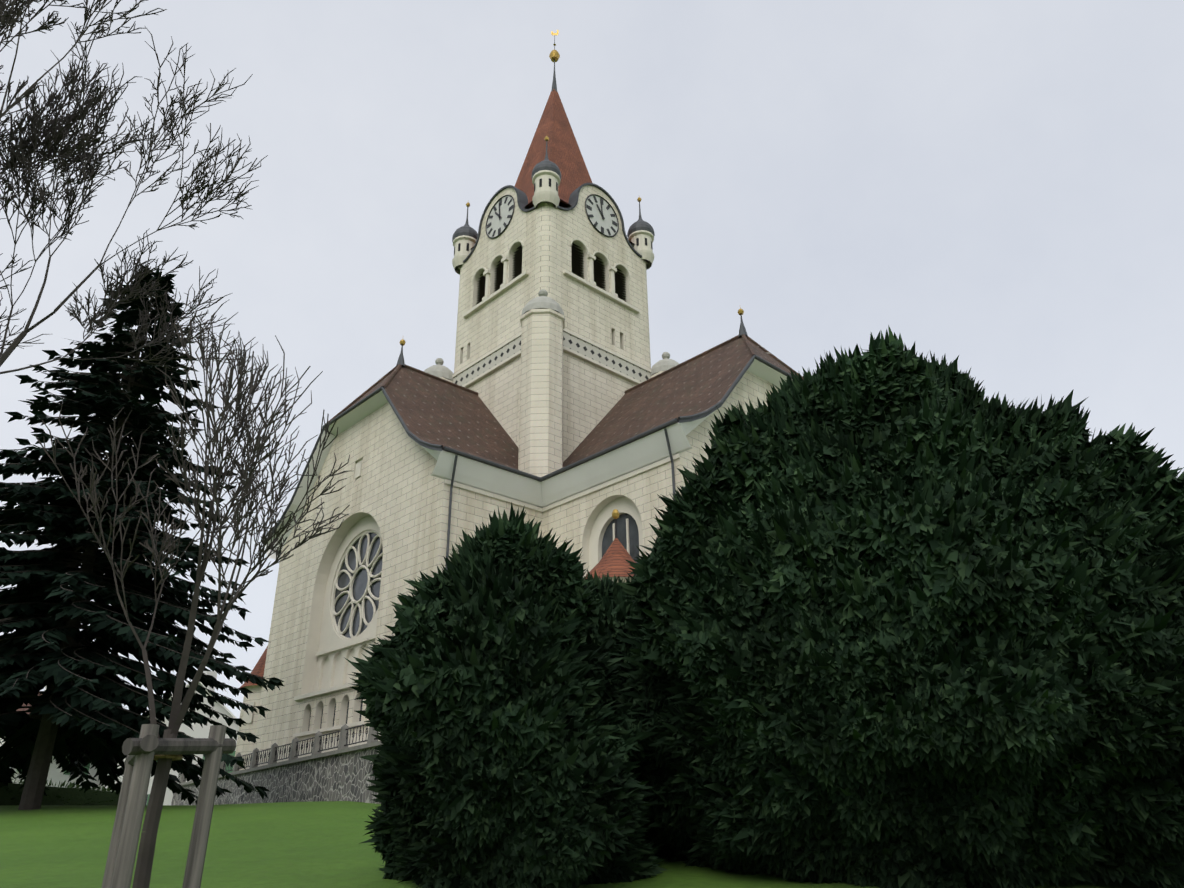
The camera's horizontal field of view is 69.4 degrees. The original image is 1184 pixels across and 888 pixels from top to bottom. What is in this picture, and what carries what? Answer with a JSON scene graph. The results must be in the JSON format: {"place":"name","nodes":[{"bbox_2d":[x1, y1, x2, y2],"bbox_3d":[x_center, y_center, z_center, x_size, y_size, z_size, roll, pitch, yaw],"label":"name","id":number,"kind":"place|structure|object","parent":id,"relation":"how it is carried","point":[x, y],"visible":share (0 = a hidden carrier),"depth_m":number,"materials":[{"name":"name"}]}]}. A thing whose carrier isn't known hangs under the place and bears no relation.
{"place":"outdoors","nodes":[
{"label":"outdoors","id":0,"kind":"place"},
{"bbox_2d":[247,339,543,768],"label":"church arm","id":1,"kind":"object","parent":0,"point":[416,494],"visible":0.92,"depth_m":45.74},
{"bbox_2d":[447,30,655,473],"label":"church tower","id":2,"kind":"structure","parent":0,"point":[551,222],"depth_m":57.15,"materials":[{"name":"beige stone"}]},
{"bbox_2d":[424,289,678,480],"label":"stair turrets","id":3,"kind":"object","parent":2,"relation":"attached to","point":[542,322],"visible":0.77,"depth_m":48.47,"materials":[{"name":"stone"}]},
{"bbox_2d":[0,801,1183,887],"bbox_3d":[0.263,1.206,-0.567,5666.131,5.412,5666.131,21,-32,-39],"label":"lawn","id":4,"kind":"structure","parent":0,"point":[314,844],"depth_m":16.32,"materials":[{"name":"green plant"}]},
{"bbox_2d":[0,686,101,790],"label":"house","id":5,"kind":"structure","parent":4,"relation":"on","point":[55,775],"depth_m":59.59,"materials":[{"name":"paint"}]},
{"bbox_2d":[0,778,119,805],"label":"hedge","id":6,"kind":"object","parent":4,"relation":"on","point":[11,794],"visible":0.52,"depth_m":39.19,"materials":[{"name":"green plant"}]},
{"bbox_2d":[0,0,267,373],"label":"old tree","id":7,"kind":"object","parent":4,"relation":"on","point":[29,145],"visible":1,"depth_m":14.11,"materials":[{"name":"brown plant"}]},
{"bbox_2d":[0,265,284,809],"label":"spruce","id":8,"kind":"object","parent":4,"relation":"on","point":[49,610],"visible":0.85,"depth_m":34.69,"materials":[{"name":"green plant"}]},
{"bbox_2d":[101,724,235,887],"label":"tree stakes","id":9,"kind":"object","parent":4,"relation":"on","point":[145,749],"visible":0.98,"depth_m":4.20,"materials":[{"name":"grey wood"}]},
{"bbox_2d":[105,671,238,804],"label":"house","id":10,"kind":"structure","parent":4,"relation":"on","point":[198,731],"depth_m":59.38,"materials":[{"name":"paint"}]},
{"bbox_2d":[35,304,349,887],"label":"young tree","id":11,"kind":"object","parent":4,"relation":"on","point":[144,863],"visible":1,"depth_m":4.69,"materials":[{"name":"brown plant"}]},
{"bbox_2d":[171,724,382,804],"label":"terrace retaining wall","id":12,"kind":"structure","parent":4,"relation":"on","point":[343,771],"depth_m":38.40,"materials":[{"name":"stone"}]},
{"bbox_2d":[233,646,267,770],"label":"turret","id":13,"kind":"object","parent":12,"relation":"on","point":[245,747],"visible":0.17,"depth_m":48.66,"materials":[{"name":"stone"}]},
{"bbox_2d":[585,509,635,582],"bbox_3d":[1.088,7.617,34.987,3.400,10.530,3.400,21,-32,-39],"label":"turret","id":14,"kind":"object","parent":12,"relation":"on","point":[612,561],"visible":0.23,"depth_m":35.26,"materials":[{"name":"tile"}]},
{"bbox_2d":[540,307,803,576],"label":"church transept","id":15,"kind":"structure","parent":12,"relation":"on","point":[637,447],"depth_m":42.00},
{"bbox_2d":[345,502,666,887],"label":"bush","id":16,"kind":"object","parent":4,"relation":"on","point":[511,749],"visible":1,"depth_m":11.10,"materials":[{"name":"green plant"}]},
{"bbox_2d":[576,570,660,847],"bbox_3d":[0.464,4.830,15.648,4.463,5.292,4.716,21,-32,-39],"label":"bush","id":17,"kind":"object","parent":4,"relation":"on","point":[609,620],"visible":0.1,"depth_m":14.88,"materials":[{"name":"green plant"}]},
{"bbox_2d":[603,325,1183,887],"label":"bush","id":18,"kind":"object","parent":4,"relation":"on","point":[907,619],"visible":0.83,"depth_m":10.80,"materials":[{"name":"green plant"}]},
{"bbox_2d":[0,0,1183,717],"label":"sky","id":19,"kind":"structure","parent":0,"point":[995,185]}
]}

